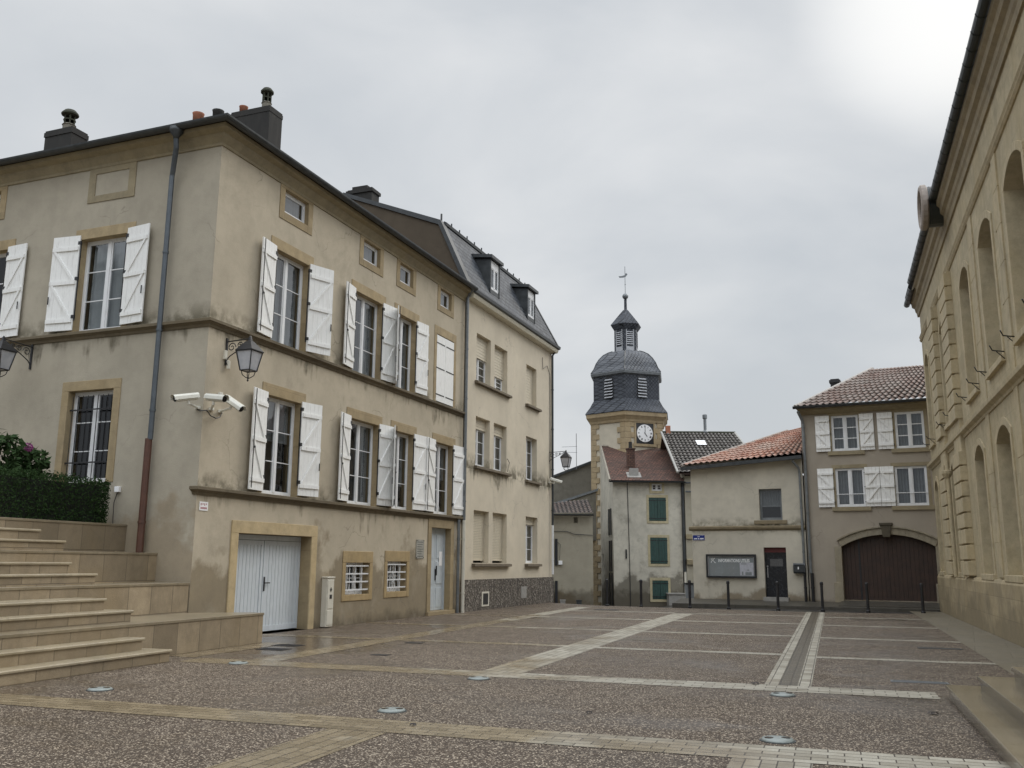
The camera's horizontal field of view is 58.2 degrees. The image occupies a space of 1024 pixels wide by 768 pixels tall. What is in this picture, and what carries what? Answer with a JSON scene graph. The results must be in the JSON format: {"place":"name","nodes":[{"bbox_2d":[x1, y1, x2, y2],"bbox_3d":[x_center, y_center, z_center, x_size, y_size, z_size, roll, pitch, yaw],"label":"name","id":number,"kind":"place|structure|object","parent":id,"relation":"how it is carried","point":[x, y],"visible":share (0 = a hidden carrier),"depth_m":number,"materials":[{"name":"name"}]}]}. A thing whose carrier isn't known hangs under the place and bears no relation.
{"place":"outdoors","nodes":[
{"label":"outdoors","id":0,"kind":"place"},
{"bbox_2d":[0,0,977,475],"label":"sky","id":1,"kind":"structure","parent":0,"point":[753,171],"materials":[{"name":"grey"}]},
{"bbox_2d":[0,603,1014,767],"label":"square","id":2,"kind":"structure","parent":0,"point":[37,737],"depth_m":11.23,"materials":[{"name":"concrete"}]},
{"bbox_2d":[86,686,113,691],"bbox_3d":[-5.175,3.838,11.556,0.330,0.050,0.330,0,-11,0],"label":"floor light","id":3,"kind":"object","parent":2,"relation":"on","point":[96,689],"visible":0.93,"depth_m":11.48,"materials":[{"name":"metal"}]},
{"bbox_2d":[0,517,263,686],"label":"terraced stairs","id":4,"kind":"structure","parent":2,"relation":"on","point":[79,598],"depth_m":15.69,"materials":[{"name":"stone"}]},
{"bbox_2d":[0,429,51,478],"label":"hydrangea","id":5,"kind":"object","parent":4,"relation":"on","point":[24,455],"visible":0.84,"depth_m":18.25,"materials":[{"name":"green plant"}]},
{"bbox_2d":[0,464,110,522],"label":"hedge","id":6,"kind":"object","parent":4,"relation":"on","point":[58,498],"visible":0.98,"depth_m":17.77,"materials":[{"name":"green plant"}]},
{"bbox_2d":[169,642,288,656],"bbox_3d":[-5.174,4.900,17.005,0.600,0.001,2.996,-3,-12,19],"label":"paving band","id":7,"kind":"object","parent":2,"relation":"on","point":[227,649],"visible":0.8,"depth_m":16.90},
{"bbox_2d":[228,661,247,664],"bbox_3d":[-4.357,4.447,14.652,0.330,0.050,0.330,0,-11,0],"label":"floor light","id":8,"kind":"object","parent":2,"relation":"on","point":[237,662],"visible":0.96,"depth_m":14.56,"materials":[{"name":"metal"}]},
{"bbox_2d":[0,87,478,633],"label":"corner house","id":9,"kind":"structure","parent":2,"relation":"on","point":[144,273],"depth_m":21.53,"materials":[{"name":"paint"}]},
{"bbox_2d":[0,336,33,376],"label":"wall lantern","id":10,"kind":"object","parent":9,"relation":"attached to","point":[8,352],"depth_m":20.52,"materials":[{"name":"black metal"}]},
{"bbox_2d":[67,390,112,482],"bbox_3d":[-9.257,1.175,20.376,1.290,2.050,0.069,-4,-12,21],"label":"window","id":11,"kind":"structure","parent":9,"relation":"in","point":[110,392],"depth_m":20.46,"materials":[{"name":"white glass"}]},
{"bbox_2d":[79,237,125,330],"bbox_3d":[-9.236,-2.244,21.102,1.400,2.220,0.176,-4,-12,21],"label":"window","id":12,"kind":"structure","parent":9,"relation":"in","point":[107,273],"depth_m":21.18,"materials":[{"name":"clear glass"}]},
{"bbox_2d":[112,486,120,523],"bbox_3d":[-8.401,2.575,19.503,0.147,0.800,0.080,-4,-12,21],"label":"garden socket","id":13,"kind":"object","parent":9,"relation":"attached to","point":[117,489],"visible":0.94,"depth_m":19.53,"materials":[{"name":"white plastic"}]},
{"bbox_2d":[170,392,200,408],"bbox_3d":[-6.559,0.305,18.796,0.357,0.281,0.961,-3,-11,16],"label":"security camera","id":14,"kind":"object","parent":9,"relation":"attached to","point":[188,397],"visible":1,"depth_m":18.61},
{"bbox_2d":[199,501,207,510],"bbox_3d":[-6.364,2.521,18.991,0.010,0.180,0.260,-4,-12,21],"label":"hydrant sign","id":15,"kind":"object","parent":9,"relation":"attached to","point":[203,506],"visible":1,"depth_m":18.98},
{"bbox_2d":[204,393,228,410],"bbox_3d":[-6.161,0.333,18.989,0.341,0.297,1.014,8,-14,-35],"label":"security camera","id":16,"kind":"object","parent":9,"relation":"attached to","point":[213,398],"visible":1,"depth_m":18.80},
{"bbox_2d":[223,350,230,368],"bbox_3d":[-6.173,-0.526,19.922,0.087,0.400,0.175,-8,-14,37],"label":"junction box","id":17,"kind":"object","parent":9,"relation":"attached to","point":[225,355],"visible":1,"depth_m":19.89,"materials":[{"name":"beige plastic"}]},
{"bbox_2d":[218,395,245,412],"bbox_3d":[-5.936,0.436,19.233,0.292,0.397,1.172,10,-15,-42],"label":"security camera","id":18,"kind":"object","parent":9,"relation":"attached to","point":[235,404],"visible":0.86,"depth_m":18.96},
{"bbox_2d":[224,336,263,381],"bbox_3d":[-5.824,-0.532,19.797,0.836,1.010,0.431,-4,-12,21],"label":"wall lantern","id":19,"kind":"object","parent":9,"relation":"attached to","point":[249,353],"depth_m":19.63,"materials":[{"name":"black metal"}]},
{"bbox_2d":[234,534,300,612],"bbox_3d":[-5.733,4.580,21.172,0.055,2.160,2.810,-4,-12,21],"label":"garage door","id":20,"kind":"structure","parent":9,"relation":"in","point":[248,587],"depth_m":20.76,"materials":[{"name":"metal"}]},
{"bbox_2d":[262,397,294,495],"bbox_3d":[-5.654,1.496,21.756,0.176,2.280,1.380,-4,-12,21],"label":"window","id":21,"kind":"structure","parent":9,"relation":"in","point":[278,409],"depth_m":21.94,"materials":[{"name":"clear glass"}]},
{"bbox_2d":[260,541,300,630],"bbox_3d":[-5.461,4.760,21.767,0.085,2.040,1.460,-4,-12,21],"label":"garage door","id":22,"kind":"structure","parent":9,"relation":"in","point":[281,559],"depth_m":21.76,"materials":[{"name":"white metal"}]},
{"bbox_2d":[271,254,302,349],"bbox_3d":[-5.621,-1.980,22.452,0.175,2.270,1.420,-4,-12,21],"label":"window","id":23,"kind":"structure","parent":9,"relation":"in","point":[289,273],"depth_m":22.73,"materials":[{"name":"clear glass"}]},
{"bbox_2d":[285,192,304,222],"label":"window","id":24,"kind":"structure","parent":9,"relation":"in","point":[291,208],"depth_m":23.14,"materials":[{"name":"white glass"}]},
{"bbox_2d":[345,563,362,593],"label":"window","id":25,"kind":"structure","parent":9,"relation":"in","point":[352,578],"depth_m":24.68,"materials":[{"name":"white glass"}]},
{"bbox_2d":[347,420,372,505],"bbox_3d":[-4.297,2.175,25.191,0.180,2.280,1.550,-4,-12,21],"label":"window","id":26,"kind":"structure","parent":9,"relation":"in","point":[361,429],"depth_m":25.62,"materials":[{"name":"white glass"}]},
{"bbox_2d":[352,295,376,377],"bbox_3d":[-4.277,-1.309,25.849,0.175,2.270,1.550,-4,-12,21],"label":"window","id":27,"kind":"structure","parent":9,"relation":"in","point":[364,322],"depth_m":26.26,"materials":[{"name":"white glass"}]},
{"bbox_2d":[364,242,376,266],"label":"window","id":28,"kind":"structure","parent":9,"relation":"in","point":[367,253],"depth_m":26.60,"materials":[{"name":"white glass"}]},
{"bbox_2d":[387,562,399,590],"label":"window","id":29,"kind":"structure","parent":9,"relation":"in","point":[392,566],"depth_m":26.70,"materials":[{"name":"white glass"}]},
{"bbox_2d":[391,433,407,509],"bbox_3d":[-3.468,2.587,27.280,0.175,2.280,1.260,-4,-12,21],"label":"window","id":30,"kind":"structure","parent":9,"relation":"in","point":[398,457],"depth_m":27.65,"materials":[{"name":"white glass"}]},
{"bbox_2d":[395,317,410,390],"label":"window","id":31,"kind":"structure","parent":9,"relation":"in","point":[402,353],"depth_m":28.32,"materials":[{"name":"white glass"}]},
{"bbox_2d":[400,265,409,286],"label":"window","id":32,"kind":"structure","parent":9,"relation":"in","point":[402,274],"depth_m":28.54,"materials":[{"name":"white glass"}]},
{"bbox_2d":[416,539,423,558],"bbox_3d":[-2.779,5.005,27.896,0.022,0.560,0.520,-4,-12,21],"label":"wall plaque","id":33,"kind":"object","parent":9,"relation":"attached to","point":[419,548],"depth_m":27.88,"materials":[{"name":"white"}]},
{"bbox_2d":[430,528,444,609],"bbox_3d":[-2.453,5.871,29.192,0.100,2.560,1.400,-4,-12,21],"label":"door","id":34,"kind":"structure","parent":9,"relation":"in","point":[438,535],"depth_m":29.39,"materials":[{"name":"grey paint"}]},
{"bbox_2d":[433,444,447,514],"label":"window","id":35,"kind":"structure","parent":9,"relation":"in","point":[440,448],"depth_m":30.20,"materials":[{"name":"white glass"}]},
{"bbox_2d":[440,291,448,308],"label":"window","id":36,"kind":"structure","parent":9,"relation":"in","point":[446,295],"depth_m":31.15,"materials":[{"name":"white glass"}]},
{"bbox_2d":[256,648,288,650],"bbox_3d":[-4.416,4.915,17.058,0.550,0.007,0.350,-3,-12,19],"label":"drain cover","id":37,"kind":"object","parent":2,"relation":"on","point":[279,649],"visible":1,"depth_m":16.99,"materials":[{"name":"black metal"}]},
{"bbox_2d":[271,644,302,646],"bbox_3d":[-4.345,5.073,17.865,0.550,0.007,0.350,-3,-12,19],"label":"drain cover","id":38,"kind":"object","parent":2,"relation":"on","point":[293,645],"visible":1,"depth_m":17.80,"materials":[{"name":"black metal"}]},
{"bbox_2d":[207,728,386,767],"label":"paving band","id":39,"kind":"object","parent":2,"relation":"on","point":[302,750],"visible":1,"depth_m":7.93,"materials":[{"name":"stone"}]},
{"bbox_2d":[262,634,380,638],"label":"paving band","id":40,"kind":"object","parent":2,"relation":"on","point":[319,636],"visible":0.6,"depth_m":19.98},
{"bbox_2d":[320,577,334,626],"bbox_3d":[-4.590,5.417,22.900,0.180,1.215,0.360,-4,-12,21],"label":"meter box","id":41,"kind":"object","parent":2,"relation":"on","point":[326,616],"visible":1,"depth_m":22.80,"materials":[{"name":"beige plastic"}]},
{"bbox_2d":[326,610,332,624],"bbox_3d":[-4.521,5.787,22.799,0.011,0.350,0.270,-4,-12,21],"label":"door panel","id":42,"kind":"structure","parent":41,"relation":"in","point":[329,618],"depth_m":22.79,"materials":[{"name":"beige plastic"}]},
{"bbox_2d":[327,580,333,608],"bbox_3d":[-4.517,5.238,22.907,0.011,0.690,0.270,-4,-12,21],"label":"door panel","id":43,"kind":"structure","parent":41,"relation":"in","point":[330,582],"depth_m":22.89,"materials":[{"name":"beige plastic"}]},
{"bbox_2d":[377,707,406,713],"bbox_3d":[-1.313,3.578,10.075,0.330,0.050,0.330,0,-11,0],"label":"floor light","id":44,"kind":"object","parent":2,"relation":"on","point":[390,710],"visible":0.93,"depth_m":10.01,"materials":[{"name":"metal"}]},
{"bbox_2d":[367,622,461,625],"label":"paving band","id":45,"kind":"object","parent":2,"relation":"on","point":[414,624],"visible":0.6,"depth_m":24.19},
{"bbox_2d":[251,607,588,660],"bbox_3d":[-0.676,6.456,24.825,0.540,0.001,20.996,-3,-12,19],"label":"paving band","id":46,"kind":"object","parent":2,"relation":"on","point":[333,648],"visible":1,"depth_m":19.62,"materials":[{"name":"stone"}]},
{"bbox_2d":[343,185,560,611],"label":"mansard house","id":47,"kind":"structure","parent":2,"relation":"on","point":[514,347],"depth_m":34.82,"materials":[{"name":"paint"}]},
{"bbox_2d":[475,429,483,466],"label":"window","id":48,"kind":"structure","parent":47,"relation":"in","point":[479,443],"depth_m":33.24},
{"bbox_2d":[476,358,484,382],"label":"window","id":49,"kind":"structure","parent":47,"relation":"in","point":[480,365],"depth_m":33.77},
{"bbox_2d":[491,266,498,293],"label":"window","id":50,"kind":"structure","parent":47,"relation":"in","point":[494,271],"depth_m":34.86,"materials":[{"name":"white glass"}]},
{"bbox_2d":[493,435,500,470],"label":"window","id":51,"kind":"structure","parent":47,"relation":"in","point":[497,440],"depth_m":34.81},
{"bbox_2d":[494,377,501,390],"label":"window","id":52,"kind":"structure","parent":47,"relation":"in","point":[497,382],"depth_m":35.30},
{"bbox_2d":[526,438,531,480],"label":"window","id":53,"kind":"structure","parent":47,"relation":"in","point":[528,442],"depth_m":38.00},
{"bbox_2d":[526,525,531,562],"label":"window","id":54,"kind":"structure","parent":47,"relation":"in","point":[528,527],"depth_m":37.37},
{"bbox_2d":[528,295,533,318],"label":"window","id":55,"kind":"structure","parent":47,"relation":"in","point":[530,299],"depth_m":38.51,"materials":[{"name":"white glass"}]},
{"bbox_2d":[548,477,561,483],"bbox_3d":[1.839,4.130,39.266,0.617,0.283,0.377,0,-11,0],"label":"security camera","id":56,"kind":"object","parent":47,"relation":"attached to","point":[554,480],"visible":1,"depth_m":39.12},
{"bbox_2d":[549,450,571,471],"bbox_3d":[2.045,3.318,39.486,0.985,0.960,0.410,-4,-12,21],"label":"wall lantern","id":57,"kind":"object","parent":47,"relation":"attached to","point":[565,457],"depth_m":39.28,"materials":[{"name":"black metal"}]},
{"bbox_2d":[467,676,489,679],"bbox_3d":[-0.467,4.138,12.923,0.330,0.050,0.330,0,-11,0],"label":"floor light","id":58,"kind":"object","parent":2,"relation":"on","point":[478,678],"visible":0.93,"depth_m":12.86,"materials":[{"name":"metal"}]},
{"bbox_2d":[402,639,565,645],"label":"paving band","id":59,"kind":"object","parent":2,"relation":"on","point":[482,642],"visible":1,"depth_m":18.78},
{"bbox_2d":[0,693,1010,767],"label":"paving band","id":60,"kind":"object","parent":2,"relation":"on","point":[796,754],"visible":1,"depth_m":8.67,"materials":[{"name":"stone"}]},
{"bbox_2d":[479,626,615,630],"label":"paving band","id":61,"kind":"object","parent":2,"relation":"on","point":[548,628],"visible":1,"depth_m":23.05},
{"bbox_2d":[180,658,939,698],"bbox_3d":[0.029,4.228,13.357,11.250,0.001,0.640,-3,-12,19],"label":"paving band","id":62,"kind":"object","parent":2,"relation":"on","point":[867,692],"visible":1,"depth_m":12.97,"materials":[{"name":"stone"}]},
{"bbox_2d":[483,613,691,672],"bbox_3d":[2.777,5.951,22.101,0.670,0.001,17.996,-3,-12,19],"label":"paving band","id":63,"kind":"object","parent":2,"relation":"on","point":[527,664],"visible":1,"depth_m":17.65,"materials":[{"name":"stone"}]},
{"bbox_2d":[537,616,652,619],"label":"paving band","id":64,"kind":"object","parent":2,"relation":"on","point":[598,618],"visible":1,"depth_m":27.39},
{"bbox_2d":[605,579,608,605],"bbox_3d":[3.691,8.115,35.712,0.146,1.075,0.150,0,-11,0],"label":"bollard","id":65,"kind":"object","parent":2,"relation":"on","point":[606,581],"visible":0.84,"depth_m":35.67,"materials":[{"name":"black metal"}]},
{"bbox_2d":[572,610,669,612],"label":"paving band","id":66,"kind":"object","parent":2,"relation":"on","point":[623,611],"visible":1,"depth_m":31.43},
{"bbox_2d":[639,579,642,606],"bbox_3d":[4.941,8.029,35.222,0.146,1.075,0.150,0,-11,0],"label":"bollard","id":67,"kind":"object","parent":2,"relation":"on","point":[641,600],"visible":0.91,"depth_m":35.17,"materials":[{"name":"black metal"}]},
{"bbox_2d":[597,647,781,654],"bbox_3d":[3.289,5.025,17.330,3.442,0.001,0.340,-3,-12,19],"label":"paving band","id":68,"kind":"object","parent":2,"relation":"on","point":[691,650],"visible":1,"depth_m":17.34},
{"bbox_2d":[643,631,792,635],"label":"paving band","id":69,"kind":"object","parent":2,"relation":"on","point":[718,633],"visible":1,"depth_m":21.71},
{"bbox_2d":[675,620,796,623],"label":"paving band","id":70,"kind":"object","parent":2,"relation":"on","point":[739,622],"visible":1,"depth_m":25.98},
{"bbox_2d":[695,613,786,615],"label":"paving band","id":71,"kind":"object","parent":2,"relation":"on","point":[744,614],"visible":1,"depth_m":30.07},
{"bbox_2d":[727,758,812,767],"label":"paving band","id":72,"kind":"object","parent":2,"relation":"on","point":[742,763],"visible":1,"depth_m":7.50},
{"bbox_2d":[759,735,795,743],"bbox_3d":[2.465,3.306,8.540,0.330,0.050,0.330,0,-11,0],"label":"floor light","id":73,"kind":"object","parent":2,"relation":"on","point":[774,739],"visible":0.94,"depth_m":8.47,"materials":[{"name":"metal"}]},
{"bbox_2d":[769,692,795,696],"bbox_3d":[3.389,3.893,11.517,0.330,0.050,0.330,0,-11,0],"label":"floor light","id":74,"kind":"object","parent":2,"relation":"on","point":[781,694],"visible":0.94,"depth_m":11.43,"materials":[{"name":"metal"}]},
{"bbox_2d":[765,612,811,684],"bbox_3d":[6.945,6.020,22.302,0.180,0.001,21.096,-3,-12,19],"label":"paving band","id":75,"kind":"object","parent":2,"relation":"on","point":[775,675],"visible":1,"depth_m":16.56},
{"bbox_2d":[778,612,818,685],"bbox_3d":[7.116,5.991,22.140,0.246,0.001,20.896,-3,-12,19],"label":"drain channel","id":76,"kind":"object","parent":2,"relation":"on","point":[792,673],"visible":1,"depth_m":16.41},
{"bbox_2d":[797,612,824,685],"bbox_3d":[7.352,5.996,22.164,0.180,0.001,21.096,-3,-12,19],"label":"paving band","id":77,"kind":"object","parent":2,"relation":"on","point":[806,676],"visible":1,"depth_m":16.41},
{"bbox_2d":[827,617,922,619],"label":"paving band","id":78,"kind":"object","parent":2,"relation":"on","point":[872,618],"visible":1,"depth_m":28.43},
{"bbox_2d":[823,625,937,628],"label":"paving band","id":79,"kind":"object","parent":2,"relation":"on","point":[878,626],"visible":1,"depth_m":24.63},
{"bbox_2d":[820,637,960,642],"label":"paving band","id":80,"kind":"object","parent":2,"relation":"on","point":[891,639],"visible":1,"depth_m":20.13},
{"bbox_2d":[817,656,996,664],"bbox_3d":[7.567,4.716,15.584,4.566,0.001,0.320,-3,-12,19],"label":"paving band","id":81,"kind":"object","parent":2,"relation":"on","point":[907,660],"visible":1,"depth_m":15.84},
{"bbox_2d":[890,680,949,684],"bbox_3d":[5.716,4.181,12.909,0.750,0.007,0.220,-3,-12,19],"label":"drain cover","id":82,"kind":"object","parent":2,"relation":"on","point":[927,682],"visible":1,"depth_m":12.87,"materials":[{"name":"grey metal"}]},
{"bbox_2d":[917,647,962,649],"bbox_3d":[8.465,5.233,18.206,0.800,0.007,0.300,-3,-12,19],"label":"drain cover","id":83,"kind":"object","parent":2,"relation":"on","point":[939,648],"visible":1,"depth_m":18.18,"materials":[{"name":"metal"}]},
{"bbox_2d":[904,0,1023,646],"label":"sandstone hall","id":84,"kind":"structure","parent":2,"relation":"on","point":[964,297],"depth_m":21.63,"materials":[{"name":"stone"}]},
{"bbox_2d":[910,611,1023,674],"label":"margin paving","id":85,"kind":"structure","parent":2,"relation":"on","point":[1002,653],"depth_m":20.22,"materials":[{"name":"stone"}]},
{"bbox_2d":[919,583,925,612],"bbox_3d":[14.246,7.457,31.933,0.146,1.075,0.150,0,-11,0],"label":"bollard","id":86,"kind":"object","parent":85,"relation":"on","point":[922,597],"visible":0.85,"depth_m":31.90,"materials":[{"name":"black metal"}]},
{"bbox_2d":[945,667,1023,767],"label":"hall steps","id":87,"kind":"structure","parent":2,"relation":"on","point":[991,708],"depth_m":9.33,"materials":[{"name":"stone"}]},
{"bbox_2d":[662,605,913,613],"bbox_3d":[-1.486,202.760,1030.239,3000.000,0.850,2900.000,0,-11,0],"label":"road","id":88,"kind":"structure","parent":0,"point":[791,610],"depth_m":34.43,"materials":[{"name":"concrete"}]},
{"bbox_2d":[552,499,593,604],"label":"passage house","id":89,"kind":"structure","parent":88,"relation":"on","point":[572,575],"depth_m":49.18,"materials":[{"name":"paint"}]},
{"bbox_2d":[554,461,598,540],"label":"grey barn","id":90,"kind":"structure","parent":88,"relation":"on","point":[575,484],"depth_m":61.80,"materials":[{"name":"paint"}]},
{"bbox_2d":[585,273,667,605],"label":"church tower","id":91,"kind":"structure","parent":88,"relation":"on","point":[625,409],"depth_m":57.20,"materials":[{"name":"paint"}]},
{"bbox_2d":[600,442,686,606],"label":"narrow house","id":92,"kind":"structure","parent":88,"relation":"on","point":[642,521],"depth_m":51.55,"materials":[{"name":"paint"}]},
{"bbox_2d":[652,484,661,490],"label":"window","id":93,"kind":"structure","parent":92,"relation":"in","point":[655,487],"depth_m":51.97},
{"bbox_2d":[666,593,684,605],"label":"stone block","id":94,"kind":"structure","parent":88,"relation":"on","point":[672,598],"depth_m":50.03,"materials":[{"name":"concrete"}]},
{"bbox_2d":[684,583,693,597],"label":"wheeled bin","id":95,"kind":"object","parent":88,"relation":"on","point":[686,589],"visible":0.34,"depth_m":44.63,"materials":[{"name":"grey plastic"}]},
{"bbox_2d":[688,580,691,607],"bbox_3d":[6.692,7.927,34.633,0.146,1.075,0.150,0,-11,0],"label":"bollard","id":96,"kind":"object","parent":88,"relation":"on","point":[689,590],"visible":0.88,"depth_m":34.62,"materials":[{"name":"black metal"}]},
{"bbox_2d":[660,414,743,592],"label":"tiled house","id":97,"kind":"structure","parent":88,"relation":"on","point":[681,447],"depth_m":54.03,"materials":[{"name":"paint"}]},
{"bbox_2d":[726,581,730,609],"bbox_3d":[7.993,7.812,33.995,0.146,1.075,0.150,0,-11,0],"label":"bollard","id":98,"kind":"object","parent":88,"relation":"on","point":[728,597],"visible":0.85,"depth_m":33.95,"materials":[{"name":"black metal"}]},
{"bbox_2d":[775,581,780,610],"bbox_3d":[9.664,7.720,33.455,0.146,1.075,0.150,0,-11,0],"label":"bollard","id":99,"kind":"object","parent":88,"relation":"on","point":[777,595],"visible":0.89,"depth_m":33.43,"materials":[{"name":"black metal"}]},
{"bbox_2d":[820,582,824,611],"bbox_3d":[11.144,7.654,33.062,0.146,1.075,0.150,0,-11,0],"label":"bollard","id":100,"kind":"object","parent":88,"relation":"on","point":[822,598],"visible":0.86,"depth_m":33.02,"materials":[{"name":"black metal"}]},
{"bbox_2d":[865,582,870,612],"bbox_3d":[12.545,7.550,32.473,0.146,1.075,0.150,0,-11,0],"label":"bollard","id":101,"kind":"object","parent":88,"relation":"on","point":[867,598],"visible":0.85,"depth_m":32.43,"materials":[{"name":"black metal"}]},
{"bbox_2d":[672,598,940,612],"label":"pavement","id":102,"kind":"structure","parent":0,"point":[696,603],"depth_m":36.13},
{"bbox_2d":[680,427,809,601],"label":"house","id":103,"kind":"structure","parent":102,"relation":"on","point":[748,498],"depth_m":38.34,"materials":[{"name":"paint"}]},
{"bbox_2d":[693,535,704,539],"bbox_3d":[7.919,6.515,39.016,0.500,0.220,0.016,-5,-12,25],"label":"street sign","id":104,"kind":"object","parent":103,"relation":"attached to","point":[698,537],"visible":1,"depth_m":39.01,"materials":[{"name":"blue ceramic"}]},
{"bbox_2d":[706,554,756,577],"bbox_3d":[9.092,7.553,38.178,2.070,0.960,0.110,-5,-12,25],"label":"notice board","id":105,"kind":"object","parent":103,"relation":"attached to","point":[731,565],"visible":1,"depth_m":38.17,"materials":[{"name":"metal"}]},
{"bbox_2d":[759,489,782,519],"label":"window","id":106,"kind":"structure","parent":103,"relation":"in","point":[768,497],"depth_m":38.27,"materials":[{"name":"grey glass"}]},
{"bbox_2d":[765,552,787,596],"bbox_3d":[10.805,7.781,37.558,0.890,1.780,0.126,-5,-12,25],"label":"door","id":107,"kind":"structure","parent":103,"relation":"in","point":[775,562],"depth_m":37.60,"materials":[{"name":"metal"}]},
{"bbox_2d":[793,563,805,572],"bbox_3d":[11.543,7.398,36.926,0.460,0.400,0.250,-5,-12,25],"label":"letterbox","id":108,"kind":"object","parent":103,"relation":"attached to","point":[798,567],"visible":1,"depth_m":36.83,"materials":[{"name":"metal"}]},
{"bbox_2d":[792,365,939,608],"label":"gate house","id":109,"kind":"structure","parent":102,"relation":"on","point":[869,502],"depth_m":36.45,"materials":[{"name":"stone"}]},
{"bbox_2d":[831,415,859,450],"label":"window","id":110,"kind":"structure","parent":109,"relation":"in","point":[845,432],"depth_m":37.32,"materials":[{"name":"white glass"}]},
{"bbox_2d":[835,468,865,506],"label":"window","id":111,"kind":"structure","parent":109,"relation":"in","point":[851,481],"depth_m":36.87,"materials":[{"name":"white glass"}]},
{"bbox_2d":[894,411,925,447],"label":"window","id":112,"kind":"structure","parent":109,"relation":"in","point":[909,426],"depth_m":36.29,"materials":[{"name":"white glass"}]},
{"bbox_2d":[894,465,928,505],"bbox_3d":[15.593,3.978,35.897,1.160,1.540,0.176,-5,-12,25],"label":"window","id":113,"kind":"structure","parent":109,"relation":"in","point":[907,478],"depth_m":35.91,"materials":[{"name":"white glass"}]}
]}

